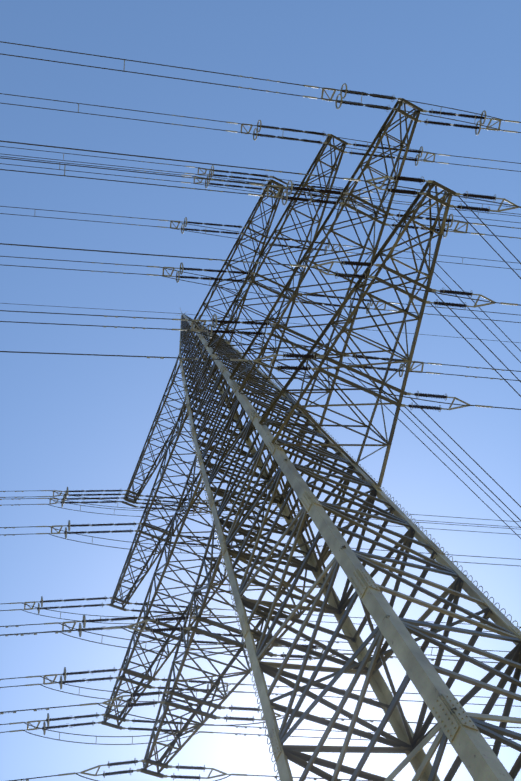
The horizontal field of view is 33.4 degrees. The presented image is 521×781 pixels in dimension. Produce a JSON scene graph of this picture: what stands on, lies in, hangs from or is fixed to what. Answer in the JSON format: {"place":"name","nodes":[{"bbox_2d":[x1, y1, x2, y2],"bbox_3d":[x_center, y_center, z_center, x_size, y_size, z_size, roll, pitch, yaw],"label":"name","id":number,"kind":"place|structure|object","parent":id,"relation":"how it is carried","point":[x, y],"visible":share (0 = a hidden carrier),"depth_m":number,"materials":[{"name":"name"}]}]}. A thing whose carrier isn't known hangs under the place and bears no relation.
{"place":"outdoors","nodes":[
{"label":"outdoors","id":0,"kind":"place"},
{"bbox_2d":[0,0,520,780],"label":"sky","id":1,"kind":"structure","parent":0,"point":[74,422],"materials":[{"name":"blue"}]},
{"label":"ground","id":2,"kind":"structure","parent":0,"visible":0},
{"bbox_2d":[0,41,520,780],"bbox_3d":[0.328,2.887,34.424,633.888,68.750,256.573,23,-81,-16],"label":"pylon","id":3,"kind":"object","parent":2,"relation":"on","point":[458,727],"visible":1,"depth_m":30.51,"materials":[{"name":"metal"}]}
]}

